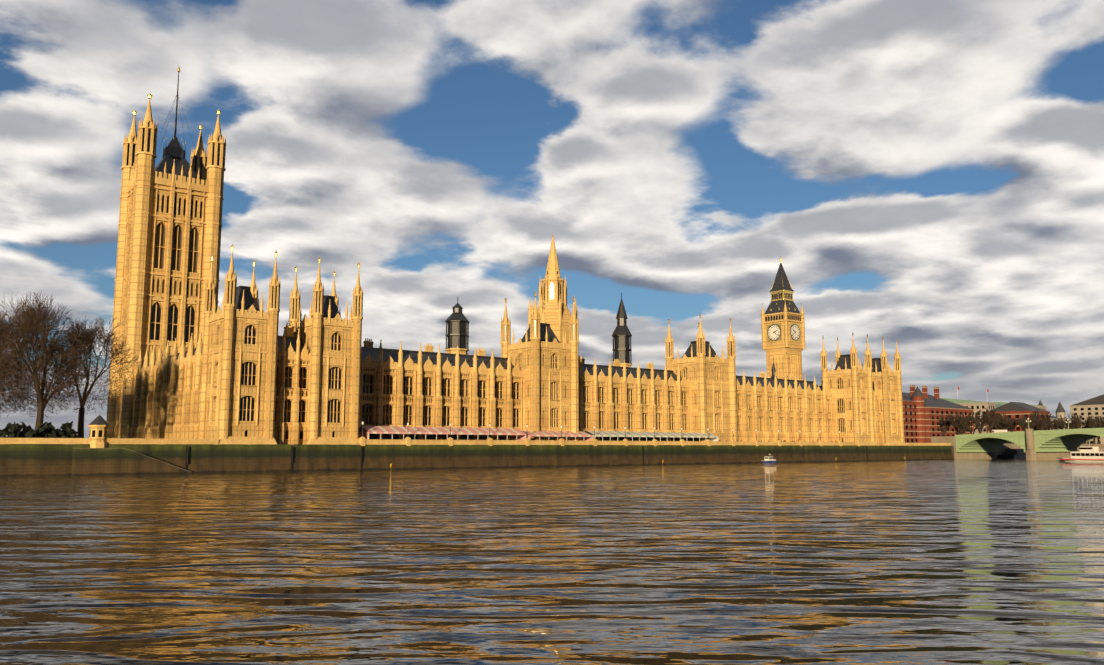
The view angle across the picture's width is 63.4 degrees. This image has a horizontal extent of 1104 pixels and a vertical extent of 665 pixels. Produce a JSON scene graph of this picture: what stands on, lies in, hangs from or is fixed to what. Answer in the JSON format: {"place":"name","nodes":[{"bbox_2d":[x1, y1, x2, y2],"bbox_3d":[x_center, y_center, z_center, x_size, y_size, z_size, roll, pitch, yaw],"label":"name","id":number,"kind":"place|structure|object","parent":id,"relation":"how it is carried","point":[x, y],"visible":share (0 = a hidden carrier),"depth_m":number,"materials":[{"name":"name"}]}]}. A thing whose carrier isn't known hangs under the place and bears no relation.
{"place":"outdoors","nodes":[
{"label":"outdoors","id":0,"kind":"place"},
{"bbox_2d":[0,458,1103,664],"bbox_3d":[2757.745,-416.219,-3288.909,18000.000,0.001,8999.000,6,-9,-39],"label":"water","id":1,"kind":"structure","parent":0,"point":[997,561],"depth_m":38.43,"materials":[{"name":"black liquid"}]},
{"bbox_2d":[761,457,775,462],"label":"patrol boat","id":2,"kind":"object","parent":1,"relation":"on","point":[769,460],"visible":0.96,"depth_m":288.67,"materials":[{"name":"blue"}]},
{"bbox_2d":[1056,445,1103,461],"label":"tour boat","id":3,"kind":"object","parent":1,"relation":"on","point":[1089,454],"visible":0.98,"depth_m":310.41,"materials":[{"name":"white metal"}]},
{"bbox_2d":[0,0,1103,437],"label":"sky","id":4,"kind":"structure","parent":0,"point":[926,175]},
{"bbox_2d":[761,256,804,380],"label":"clock tower","id":5,"kind":"structure","parent":0,"point":[783,330],"depth_m":404.57,"materials":[{"name":"stone"}]},
{"bbox_3d":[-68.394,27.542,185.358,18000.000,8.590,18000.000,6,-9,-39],"label":"ground","id":6,"kind":"structure","parent":0,"visible":0},
{"bbox_2d":[0,421,77,437],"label":"garden hedge","id":7,"kind":"object","parent":6,"relation":"on","point":[43,430],"visible":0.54,"depth_m":167.69,"materials":[{"name":"green plant"}]},
{"bbox_2d":[0,290,141,437],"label":"garden trees","id":8,"kind":"object","parent":6,"relation":"on","point":[32,323],"visible":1,"depth_m":189.01,"materials":[{"name":"brown plant"}]},
{"bbox_2d":[88,413,109,447],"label":"turret","id":9,"kind":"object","parent":6,"relation":"on","point":[99,425],"depth_m":169.54,"materials":[{"name":"stone"}]},
{"bbox_2d":[106,67,225,437],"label":"tower","id":10,"kind":"structure","parent":6,"relation":"on","point":[169,229],"depth_m":258.33,"materials":[{"name":"stone"}]},
{"bbox_2d":[0,421,952,475],"bbox_3d":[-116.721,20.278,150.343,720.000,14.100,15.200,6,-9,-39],"label":"river wall","id":11,"kind":"structure","parent":6,"relation":"on","point":[47,456],"depth_m":208.28,"materials":[{"name":"stone"}]},
{"bbox_2d":[359,426,718,440],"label":"terrace marquees","id":12,"kind":"object","parent":11,"relation":"on","point":[393,432],"visible":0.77,"depth_m":236.76,"materials":[{"name":"white fabric"}]},
{"bbox_2d":[130,244,904,444],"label":"palace building","id":13,"kind":"structure","parent":6,"relation":"on","point":[244,369],"depth_m":239.05,"materials":[{"name":"stone"}]},
{"bbox_2d":[528,235,577,343],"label":"central tower","id":14,"kind":"structure","parent":13,"relation":"on","point":[553,291],"depth_m":325.52,"materials":[{"name":"stone"}]},
{"bbox_2d":[820,379,1103,458],"bbox_3d":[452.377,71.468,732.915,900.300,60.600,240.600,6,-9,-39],"label":"background buildings","id":15,"kind":"structure","parent":6,"relation":"on","point":[923,410],"depth_m":523.61,"materials":[{"name":"red brick"}]},
{"bbox_2d":[931,418,1103,459],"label":"bridge","id":16,"kind":"structure","parent":6,"relation":"on","point":[1045,445],"depth_m":351.73,"materials":[{"name":"metal"}]},
{"bbox_2d":[992,430,1006,432],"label":"van","id":17,"kind":"object","parent":16,"relation":"on","point":[995,431],"visible":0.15,"depth_m":363.21,"materials":[{"name":"white metal"}]},
{"bbox_2d":[938,409,1103,443],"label":"trees","id":18,"kind":"object","parent":6,"relation":"on","point":[997,421],"visible":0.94,"depth_m":446.60,"materials":[{"name":"brown plant"}]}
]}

